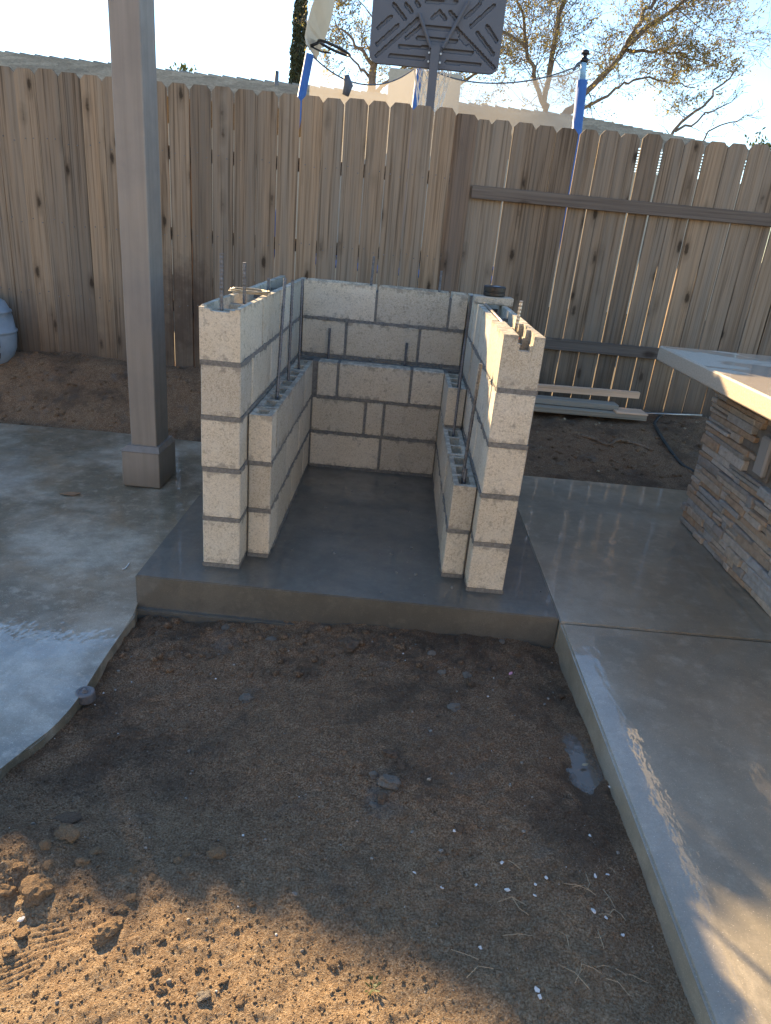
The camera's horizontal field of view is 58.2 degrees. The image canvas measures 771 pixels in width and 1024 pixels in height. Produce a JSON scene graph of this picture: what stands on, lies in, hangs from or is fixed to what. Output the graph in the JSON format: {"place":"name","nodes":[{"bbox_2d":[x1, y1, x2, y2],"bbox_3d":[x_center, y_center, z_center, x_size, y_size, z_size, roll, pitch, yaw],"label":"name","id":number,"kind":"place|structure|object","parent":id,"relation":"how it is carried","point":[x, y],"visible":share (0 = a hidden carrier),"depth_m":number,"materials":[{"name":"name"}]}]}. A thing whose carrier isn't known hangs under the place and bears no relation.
{"place":"outdoors","nodes":[
{"label":"outdoors","id":0,"kind":"place"},
{"bbox_2d":[0,423,202,779],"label":"patio","id":1,"kind":"structure","parent":0,"point":[68,608],"depth_m":3.02,"materials":[{"name":"concrete"}]},
{"bbox_2d":[59,492,79,495],"bbox_3d":[-1.658,-0.100,3.644,0.110,0.013,0.050,1,23,-11],"label":"fallen leaf","id":2,"kind":"object","parent":1,"relation":"on","point":[70,493],"visible":1,"depth_m":3.63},
{"bbox_2d":[108,0,175,487],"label":"patio post","id":3,"kind":"object","parent":1,"relation":"on","point":[148,454],"visible":1,"depth_m":3.40,"materials":[{"name":"grey paint"}]},
{"bbox_2d":[135,464,558,647],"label":"concrete slab","id":4,"kind":"structure","parent":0,"point":[355,575],"depth_m":2.82,"materials":[{"name":"grey concrete"}]},
{"bbox_2d":[137,606,293,625],"bbox_3d":[-0.446,0.474,2.735,1.074,0.103,0.052,5,22,0],"label":"footing lip","id":5,"kind":"object","parent":4,"relation":"attached to","point":[186,616],"visible":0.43,"depth_m":2.71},
{"bbox_2d":[177,479,541,601],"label":"mortar droppings","id":6,"kind":"object","parent":4,"relation":"on","point":[415,574],"visible":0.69,"depth_m":3.08,"materials":[{"name":"grey concrete"}]},
{"bbox_2d":[199,275,545,593],"bbox_3d":[-0.061,-0.505,3.371,1.227,1.024,1.665,5,22,0],"label":"block enclosure","id":7,"kind":"object","parent":4,"relation":"on","point":[362,398],"visible":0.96,"depth_m":3.06,"materials":[{"name":"concrete"}]},
{"bbox_2d":[219,253,223,310],"bbox_3d":[-0.576,-0.753,2.434,0.014,0.290,0.014,-4,24,-21],"label":"rebar","id":8,"kind":"object","parent":7,"relation":"in","point":[221,283],"visible":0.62,"depth_m":2.41,"materials":[{"name":"metal"}]},
{"bbox_2d":[243,262,245,303],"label":"rebar","id":9,"kind":"object","parent":7,"relation":"in","point":[244,282],"visible":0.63,"depth_m":2.77,"materials":[{"name":"metal"}]},
{"bbox_2d":[228,287,270,294],"bbox_3d":[-0.561,-0.913,2.869,0.177,0.016,0.114,5,22,0],"label":"wire coil","id":10,"kind":"object","parent":7,"relation":"on","point":[253,292],"visible":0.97,"depth_m":2.84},
{"bbox_2d":[267,278,269,290],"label":"rebar","id":11,"kind":"object","parent":7,"relation":"in","point":[268,284],"visible":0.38,"depth_m":3.23,"materials":[{"name":"metal"}]},
{"bbox_2d":[275,278,286,399],"bbox_3d":[-0.455,-0.680,2.988,0.015,0.618,0.162,5,22,0],"label":"rebar","id":12,"kind":"object","parent":7,"relation":"in","point":[281,338],"visible":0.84,"depth_m":2.97,"materials":[{"name":"metal"}]},
{"bbox_2d":[287,280,293,380],"bbox_3d":[-0.447,-0.771,3.237,0.015,0.596,0.054,5,22,0],"label":"rebar","id":13,"kind":"object","parent":7,"relation":"in","point":[290,329],"visible":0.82,"depth_m":3.21,"materials":[{"name":"metal"}]},
{"bbox_2d":[297,278,303,368],"bbox_3d":[-0.437,-0.889,3.545,0.015,0.580,0.025,5,22,0],"label":"rebar","id":14,"kind":"object","parent":7,"relation":"in","point":[300,320],"visible":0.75,"depth_m":3.51,"materials":[{"name":"metal"}]},
{"bbox_2d":[327,328,330,358],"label":"rebar","id":15,"kind":"object","parent":7,"relation":"in","point":[328,347],"visible":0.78,"depth_m":3.89,"materials":[{"name":"metal"}]},
{"bbox_2d":[370,256,374,285],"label":"rebar","id":16,"kind":"object","parent":7,"relation":"in","point":[372,272],"visible":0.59,"depth_m":3.84,"materials":[{"name":"metal"}]},
{"bbox_2d":[403,343,407,365],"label":"rebar","id":17,"kind":"object","parent":7,"relation":"in","point":[405,354],"visible":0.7,"depth_m":3.90,"materials":[{"name":"metal"}]},
{"bbox_2d":[438,271,442,291],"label":"rebar","id":18,"kind":"object","parent":7,"relation":"in","point":[440,280],"visible":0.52,"depth_m":3.85,"materials":[{"name":"metal"}]},
{"bbox_2d":[452,338,466,436],"bbox_3d":[0.358,-0.558,3.426,0.015,0.583,0.133,7,22,3],"label":"rebar","id":19,"kind":"object","parent":7,"relation":"in","point":[459,386],"visible":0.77,"depth_m":3.41,"materials":[{"name":"metal"}]},
{"bbox_2d":[457,295,472,387],"bbox_3d":[0.386,-0.781,3.446,0.015,0.584,0.163,6,22,1],"label":"rebar","id":20,"kind":"object","parent":7,"relation":"in","point":[468,316],"visible":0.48,"depth_m":3.34,"materials":[{"name":"metal"}]},
{"bbox_2d":[462,468,467,483],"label":"rebar","id":21,"kind":"object","parent":7,"relation":"in","point":[464,475],"visible":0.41,"depth_m":2.79,"materials":[{"name":"metal"}]},
{"bbox_2d":[461,363,482,483],"bbox_3d":[0.335,-0.300,2.775,0.015,0.596,0.065,3,22,-7],"label":"rebar","id":22,"kind":"object","parent":7,"relation":"in","point":[472,414],"visible":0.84,"depth_m":2.74,"materials":[{"name":"metal"}]},
{"bbox_2d":[473,294,513,306],"bbox_3d":[0.531,-1.048,3.430,0.191,0.039,0.102,5,22,0],"label":"cap block","id":23,"kind":"object","parent":7,"relation":"on","point":[498,301],"depth_m":3.38,"materials":[{"name":"concrete"}]},
{"bbox_2d":[483,285,505,296],"bbox_3d":[0.537,-1.091,3.418,0.108,0.048,0.108,5,22,0],"label":"tape roll","id":24,"kind":"object","parent":23,"relation":"on","point":[494,291],"visible":1,"depth_m":3.38,"materials":[{"name":"black plastic"}]},
{"bbox_2d":[484,302,519,339],"bbox_3d":[0.477,-0.812,2.912,0.015,0.046,0.891,5,22,-2],"label":"loose rod","id":25,"kind":"object","parent":7,"relation":"on","point":[492,311],"visible":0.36,"depth_m":3.05,"materials":[{"name":"metal"}]},
{"bbox_2d":[514,301,522,332],"bbox_3d":[0.515,-0.726,2.730,0.014,0.206,0.034,0,23,-13],"label":"rebar","id":26,"kind":"object","parent":7,"relation":"in","point":[518,316],"visible":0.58,"depth_m":2.71,"materials":[{"name":"metal"}]},
{"bbox_2d":[0,615,696,1023],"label":"dirt pit","id":27,"kind":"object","parent":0,"point":[598,805],"visible":0.94,"depth_m":1.67,"materials":[{"name":"brown soil"}]},
{"bbox_2d":[0,884,16,896],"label":"clod","id":28,"kind":"object","parent":27,"relation":"on","point":[8,890],"visible":1,"depth_m":1.47,"materials":[{"name":"brown soil"}]},
{"bbox_2d":[2,947,15,957],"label":"clod","id":29,"kind":"object","parent":27,"relation":"on","point":[7,952],"visible":1,"depth_m":1.36,"materials":[{"name":"brown soil"}]},
{"bbox_2d":[12,927,26,939],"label":"clod","id":30,"kind":"object","parent":27,"relation":"on","point":[19,933],"visible":1,"depth_m":1.40,"materials":[{"name":"brown soil"}]},
{"bbox_2d":[12,862,27,870],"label":"clod","id":31,"kind":"object","parent":27,"relation":"on","point":[21,866],"visible":1,"depth_m":1.51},
{"bbox_2d":[16,916,24,921],"bbox_3d":[-0.750,0.838,1.427,0.011,0.004,0.013,10,23,10],"label":"chip","id":32,"kind":"object","parent":27,"relation":"on","point":[20,919],"visible":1,"depth_m":1.43,"materials":[{"name":"white stone"}]},
{"bbox_2d":[18,874,54,907],"bbox_3d":[-0.744,0.805,1.478,0.062,0.027,0.074,-19,46,-35],"label":"clod","id":33,"kind":"object","parent":27,"relation":"on","point":[35,889],"visible":1,"depth_m":1.47,"materials":[{"name":"brown soil"}]},
{"bbox_2d":[38,839,50,850],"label":"clod","id":34,"kind":"object","parent":27,"relation":"on","point":[44,844],"visible":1,"depth_m":1.56,"materials":[{"name":"brown soil"}]},
{"bbox_2d":[42,858,55,870],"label":"clod","id":35,"kind":"object","parent":27,"relation":"on","point":[47,864],"visible":1,"depth_m":1.53,"materials":[{"name":"brown soil"}]},
{"bbox_2d":[54,824,79,843],"bbox_3d":[-0.747,0.755,1.614,0.069,0.031,0.052,11,23,13],"label":"clod","id":36,"kind":"object","parent":27,"relation":"on","point":[65,833],"visible":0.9,"depth_m":1.61,"materials":[{"name":"brown soil"}]},
{"bbox_2d":[53,811,81,823],"bbox_3d":[-0.789,0.763,1.723,0.069,0.024,0.049,-2,17,-17],"label":"clod","id":37,"kind":"object","parent":27,"relation":"on","point":[70,817],"visible":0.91,"depth_m":1.72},
{"bbox_2d":[71,898,80,910],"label":"clod","id":38,"kind":"object","parent":27,"relation":"on","point":[75,903],"visible":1,"depth_m":1.46,"materials":[{"name":"brown soil"}]},
{"bbox_2d":[74,857,90,866],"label":"clod","id":39,"kind":"object","parent":27,"relation":"on","point":[82,861],"visible":1,"depth_m":1.55,"materials":[{"name":"brown soil"}]},
{"bbox_2d":[75,686,95,704],"bbox_3d":[-0.955,0.579,2.205,0.060,0.040,0.060,5,22,0],"label":"sprinkler cap","id":40,"kind":"object","parent":27,"relation":"on","point":[86,695],"visible":0.99,"depth_m":2.19,"materials":[{"name":"grey plastic"}]},
{"bbox_2d":[88,846,101,854],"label":"clod","id":41,"kind":"object","parent":27,"relation":"on","point":[95,850],"visible":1,"depth_m":1.59,"materials":[{"name":"brown soil"}]},
{"bbox_2d":[91,915,124,944],"bbox_3d":[-0.564,0.857,1.417,0.074,0.025,0.050,-4,36,-42],"label":"clod","id":42,"kind":"object","parent":27,"relation":"on","point":[104,932],"visible":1,"depth_m":1.41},
{"bbox_2d":[113,904,127,913],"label":"clod","id":43,"kind":"object","parent":27,"relation":"on","point":[121,909],"visible":1,"depth_m":1.46,"materials":[{"name":"brown soil"}]},
{"bbox_2d":[126,893,136,903],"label":"clod","id":44,"kind":"object","parent":27,"relation":"on","point":[131,898],"visible":1,"depth_m":1.49,"materials":[{"name":"brown soil"}]},
{"bbox_2d":[148,872,158,880],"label":"clod","id":45,"kind":"object","parent":27,"relation":"on","point":[153,876],"visible":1,"depth_m":1.54,"materials":[{"name":"brown soil"}]},
{"bbox_2d":[150,965,160,974],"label":"clod","id":46,"kind":"object","parent":27,"relation":"on","point":[156,969],"visible":1,"depth_m":1.35,"materials":[{"name":"brown soil"}]},
{"bbox_2d":[154,934,165,944],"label":"clod","id":47,"kind":"object","parent":27,"relation":"on","point":[159,939],"visible":1,"depth_m":1.41,"materials":[{"name":"brown soil"}]},
{"bbox_2d":[154,985,167,995],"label":"clod","id":48,"kind":"object","parent":27,"relation":"on","point":[159,990],"visible":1,"depth_m":1.32,"materials":[{"name":"brown soil"}]},
{"bbox_2d":[173,856,183,864],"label":"clod","id":49,"kind":"object","parent":27,"relation":"on","point":[177,860],"visible":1,"depth_m":1.59,"materials":[{"name":"brown soil"}]},
{"bbox_2d":[193,960,201,971],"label":"clod","id":50,"kind":"object","parent":27,"relation":"on","point":[197,966],"visible":1,"depth_m":1.37,"materials":[{"name":"brown soil"}]},
{"bbox_2d":[194,990,210,1001],"bbox_3d":[-0.350,0.925,1.324,0.033,0.012,0.027,-7,11,-8],"label":"stone","id":51,"kind":"object","parent":27,"relation":"on","point":[203,995],"visible":1,"depth_m":1.32,"materials":[{"name":"beige stone"}]},
{"bbox_2d":[205,653,216,658],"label":"clod","id":52,"kind":"object","parent":27,"relation":"on","point":[210,655],"visible":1,"depth_m":2.49,"materials":[{"name":"brown soil"}]},
{"bbox_2d":[206,846,226,859],"bbox_3d":[-0.397,0.798,1.625,0.048,0.019,0.036,-4,28,-8],"label":"clod","id":53,"kind":"object","parent":27,"relation":"on","point":[216,852],"visible":1,"depth_m":1.62,"materials":[{"name":"brown soil"}]},
{"bbox_2d":[218,976,228,984],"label":"clod","id":54,"kind":"object","parent":27,"relation":"on","point":[223,980],"visible":1,"depth_m":1.35,"materials":[{"name":"brown soil"}]},
{"bbox_2d":[221,624,229,629],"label":"clod","id":55,"kind":"object","parent":27,"relation":"on","point":[225,627],"visible":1,"depth_m":2.66,"materials":[{"name":"grey stone"}]},
{"bbox_2d":[234,995,246,1006],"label":"clod","id":56,"kind":"object","parent":27,"relation":"on","point":[240,1000],"visible":1,"depth_m":1.32,"materials":[{"name":"brown soil"}]},
{"bbox_2d":[238,693,252,702],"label":"stone","id":57,"kind":"object","parent":27,"relation":"on","point":[246,697],"visible":1,"depth_m":2.28,"materials":[{"name":"grey stone"}]},
{"bbox_2d":[247,901,255,906],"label":"clod","id":58,"kind":"object","parent":27,"relation":"on","point":[251,903],"visible":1,"depth_m":1.50,"materials":[{"name":"brown soil"}]},
{"bbox_2d":[266,636,276,640],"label":"clod","id":59,"kind":"object","parent":27,"relation":"on","point":[271,638],"visible":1,"depth_m":2.61,"materials":[{"name":"grey stone"}]},
{"bbox_2d":[1,629,637,1004],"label":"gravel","id":60,"kind":"structure","parent":27,"relation":"on","point":[294,894],"depth_m":1.76,"materials":[{"name":"grey stone"}]},
{"bbox_2d":[317,1002,325,1011],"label":"clod","id":61,"kind":"object","parent":27,"relation":"on","point":[320,1007],"visible":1,"depth_m":1.32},
{"bbox_2d":[326,960,336,969],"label":"clod","id":62,"kind":"object","parent":27,"relation":"on","point":[330,964],"visible":1,"depth_m":1.40,"materials":[{"name":"brown soil"}]},
{"bbox_2d":[117,618,564,698],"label":"damp lumps","id":63,"kind":"object","parent":27,"relation":"on","point":[401,645],"visible":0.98,"depth_m":2.50,"materials":[{"name":"brown soil"}]},
{"bbox_2d":[0,619,684,1023],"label":"dirt crumbs","id":64,"kind":"object","parent":27,"relation":"on","point":[466,797],"visible":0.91,"depth_m":1.72,"materials":[{"name":"brown soil"}]},
{"bbox_2d":[9,653,680,1021],"bbox_3d":[-0.185,0.793,1.801,1.601,0.142,1.739,5,22,0],"label":"white grit","id":65,"kind":"object","parent":27,"relation":"on","point":[276,934],"visible":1,"depth_m":1.78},
{"bbox_2d":[339,637,359,652],"bbox_3d":[-0.134,0.494,2.578,0.072,0.037,0.106,-15,20,-22],"label":"clod","id":66,"kind":"object","parent":27,"relation":"on","point":[348,644],"visible":1,"depth_m":2.56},
{"bbox_2d":[364,975,380,994],"bbox_3d":[-0.025,0.932,1.363,0.035,0.017,0.037,5,22,0],"label":"sprout","id":67,"kind":"object","parent":27,"relation":"on","point":[375,985],"visible":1,"depth_m":1.36,"materials":[{"name":"green plant"}]},
{"bbox_2d":[369,770,377,779],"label":"clod","id":68,"kind":"object","parent":27,"relation":"on","point":[373,774],"visible":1,"depth_m":1.90,"materials":[{"name":"grey stone"}]},
{"bbox_2d":[369,801,377,807],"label":"clod","id":69,"kind":"object","parent":27,"relation":"on","point":[373,804],"visible":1,"depth_m":1.81,"materials":[{"name":"grey stone"}]},
{"bbox_2d":[376,792,386,804],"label":"clod","id":70,"kind":"object","parent":27,"relation":"on","point":[381,797],"visible":1,"depth_m":1.83,"materials":[{"name":"brown soil"}]},
{"bbox_2d":[376,774,400,789],"bbox_3d":[0.011,0.732,1.883,0.068,0.032,0.056,12,13,23],"label":"stone","id":71,"kind":"object","parent":27,"relation":"on","point":[387,781],"visible":1,"depth_m":1.87,"materials":[{"name":"grey stone"}]},
{"bbox_2d":[389,750,398,759],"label":"clod","id":72,"kind":"object","parent":27,"relation":"on","point":[395,755],"visible":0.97,"depth_m":1.97,"materials":[{"name":"brown soil"}]},
{"bbox_2d":[415,795,422,801],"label":"clod","id":73,"kind":"object","parent":27,"relation":"on","point":[419,798],"visible":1,"depth_m":1.82,"materials":[{"name":"brown soil"}]},
{"bbox_2d":[427,650,435,655],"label":"clod","id":74,"kind":"object","parent":27,"relation":"on","point":[432,652],"visible":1,"depth_m":2.53,"materials":[{"name":"grey stone"}]},
{"bbox_2d":[437,670,445,674],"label":"clod","id":75,"kind":"object","parent":27,"relation":"on","point":[440,672],"visible":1,"depth_m":2.44,"materials":[{"name":"grey stone"}]},
{"bbox_2d":[447,703,460,711],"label":"stone","id":76,"kind":"object","parent":27,"relation":"on","point":[454,707],"visible":1,"depth_m":2.23,"materials":[{"name":"grey stone"}]},
{"bbox_2d":[455,824,463,832],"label":"clod","id":77,"kind":"object","parent":27,"relation":"on","point":[459,828],"visible":1,"depth_m":1.75,"materials":[{"name":"brown soil"}]},
{"bbox_2d":[462,671,471,677],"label":"clod","id":78,"kind":"object","parent":27,"relation":"on","point":[466,674],"visible":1,"depth_m":2.43,"materials":[{"name":"grey stone"}]},
{"bbox_2d":[451,860,647,995],"bbox_3d":[0.346,0.900,1.536,0.413,0.030,0.309,5,22,0],"label":"dry straw","id":79,"kind":"object","parent":27,"relation":"on","point":[567,938],"visible":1,"depth_m":1.49,"materials":[{"name":"beige plant"}]},
{"bbox_2d":[564,740,602,794],"bbox_3d":[0.553,0.757,2.033,0.163,0.001,0.440,5,22,0],"label":"spilled concrete","id":80,"kind":"object","parent":27,"relation":"on","point":[588,778],"visible":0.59,"depth_m":2.03,"materials":[{"name":"grey concrete"}]},
{"bbox_2d":[0,351,709,490],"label":"soil bed","id":81,"kind":"object","parent":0,"point":[72,408],"visible":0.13,"depth_m":4.86,"materials":[{"name":"brown soil"}]},
{"bbox_2d":[0,298,17,363],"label":"plastic tub","id":82,"kind":"object","parent":81,"relation":"on","point":[8,337],"visible":0.88,"depth_m":5.02,"materials":[{"name":"plastic"}]},
{"bbox_2d":[533,403,646,420],"bbox_3d":[1.242,-0.755,5.041,1.281,0.038,0.170,5,22,-2],"label":"plank","id":83,"kind":"object","parent":81,"relation":"on","point":[547,408],"visible":0.4,"depth_m":4.98,"materials":[{"name":"grey wood"}]},
{"bbox_2d":[535,395,618,409],"bbox_3d":[1.101,-0.828,5.073,1.182,0.041,0.121,5,22,0],"label":"plank","id":84,"kind":"object","parent":83,"relation":"on","point":[574,402],"visible":0.52,"depth_m":5.02,"materials":[{"name":"grey wood"}]},
{"bbox_2d":[537,383,639,398],"bbox_3d":[1.220,-0.913,5.111,1.302,0.048,0.052,4,22,0],"label":"plank","id":85,"kind":"object","parent":84,"relation":"on","point":[588,391],"visible":0.58,"depth_m":5.09,"materials":[{"name":"wood"}]},
{"bbox_2d":[613,407,647,415],"bbox_3d":[1.769,-0.732,5.042,0.232,0.014,0.159,5,22,-2],"label":"plank","id":86,"kind":"object","parent":83,"relation":"on","point":[628,411],"visible":0.82,"depth_m":5.00,"materials":[{"name":"grey wood"}]},
{"bbox_2d":[580,434,652,450],"bbox_3d":[1.588,-0.472,4.757,0.498,0.061,0.097,8,23,7],"label":"root","id":87,"kind":"object","parent":81,"relation":"on","point":[614,441],"visible":1,"depth_m":4.76,"materials":[{"name":"brown wood"}]},
{"bbox_2d":[532,412,710,476],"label":"soil litter","id":88,"kind":"object","parent":81,"relation":"on","point":[608,441],"visible":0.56,"depth_m":4.82,"materials":[{"name":"soil"}]},
{"bbox_2d":[645,412,701,415],"bbox_3d":[2.071,-0.726,5.135,0.532,0.054,0.016,6,22,2],"label":"metal pipe","id":89,"kind":"object","parent":81,"relation":"on","point":[651,413],"visible":0.71,"depth_m":5.13,"materials":[{"name":"metal"}]},
{"bbox_2d":[653,415,694,471],"bbox_3d":[2.069,-0.473,4.846,0.343,0.233,1.042,7,22,5],"label":"garden hose","id":90,"kind":"object","parent":81,"relation":"on","point":[666,443],"visible":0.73,"depth_m":4.77,"materials":[{"name":"rubber"}]},
{"bbox_2d":[0,0,770,262],"label":"sky","id":91,"kind":"structure","parent":0,"point":[248,39],"materials":[{"name":"white"}]},
{"bbox_2d":[172,269,759,408],"bbox_3d":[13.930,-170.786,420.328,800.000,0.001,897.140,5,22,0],"label":"neighbour ground","id":92,"kind":"structure","parent":0,"point":[562,338],"depth_m":9.87,"materials":[{"name":"beige soil"}]},
{"bbox_2d":[169,62,196,72],"bbox_3d":[-5.215,-9.071,18.044,0.895,4.530,0.914,12,23,16],"label":"shrub","id":93,"kind":"object","parent":92,"relation":"on","point":[183,67],"visible":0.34,"depth_m":17.17,"materials":[{"name":"green plant"}]},
{"bbox_2d":[0,66,477,367],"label":"wooden fence","id":94,"kind":"object","parent":92,"relation":"on","point":[61,283],"visible":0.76,"depth_m":4.85,"materials":[{"name":"brown wood"}]},
{"bbox_2d":[288,0,308,83],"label":"cypress tree","id":95,"kind":"object","parent":92,"relation":"on","point":[297,52],"visible":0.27,"depth_m":19.84,"materials":[{"name":"green plant"}]},
{"bbox_2d":[0,50,748,319],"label":"neighbour house","id":96,"kind":"structure","parent":92,"relation":"on","point":[400,90],"depth_m":13.81,"materials":[{"name":"beige paint"}]},
{"bbox_2d":[295,0,565,104],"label":"bare tree","id":97,"kind":"object","parent":92,"relation":"on","point":[372,72],"visible":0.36,"depth_m":17.84,"materials":[{"name":"brown plant"}]},
{"bbox_2d":[274,49,589,287],"bbox_3d":[0.692,-4.772,10.133,3.810,3.683,3.810,24,28,37],"label":"trampoline","id":98,"kind":"object","parent":92,"relation":"on","point":[579,104],"visible":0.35,"depth_m":9.69,"materials":[{"name":"blue plastic"}]},
{"bbox_2d":[305,0,350,58],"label":"hoop","id":99,"kind":"object","parent":98,"relation":"on","point":[319,20],"visible":0.99,"depth_m":9.48,"materials":[{"name":"white plastic"}]},
{"bbox_2d":[369,0,506,114],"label":"basketball hoop","id":100,"kind":"object","parent":92,"relation":"on","point":[433,37],"visible":0.99,"depth_m":7.32,"materials":[{"name":"plastic"}]},
{"bbox_2d":[440,0,770,160],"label":"bare tree","id":101,"kind":"object","parent":92,"relation":"on","point":[632,39],"visible":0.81,"depth_m":16.14,"materials":[{"name":"brown plant"}]},
{"bbox_2d":[457,119,770,417],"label":"wooden fence","id":102,"kind":"object","parent":92,"relation":"on","point":[532,194],"visible":0.66,"depth_m":4.93,"materials":[{"name":"brown wood"}]},
{"bbox_2d":[658,59,766,141],"bbox_3d":[7.311,-7.707,16.524,2.093,5.383,1.591,21,27,32],"label":"bare shrub","id":103,"kind":"object","parent":92,"relation":"on","point":[677,128],"visible":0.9,"depth_m":15.93,"materials":[{"name":"brown plant"}]},
{"bbox_2d":[744,127,770,167],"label":"distant tree","id":104,"kind":"object","parent":92,"relation":"on","point":[756,140],"visible":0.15,"depth_m":24.82,"materials":[{"name":"green plant"}]},
{"bbox_2d":[517,476,770,647],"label":"path","id":105,"kind":"structure","parent":0,"point":[624,557],"depth_m":3.18,"materials":[{"name":"concrete"}]},
{"bbox_2d":[657,346,770,616],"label":"stone island","id":106,"kind":"structure","parent":105,"relation":"on","point":[725,518],"depth_m":3.15,"materials":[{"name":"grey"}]},
{"bbox_2d":[555,624,770,1023],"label":"path","id":107,"kind":"structure","parent":0,"point":[678,727],"depth_m":1.91,"materials":[{"name":"concrete"}]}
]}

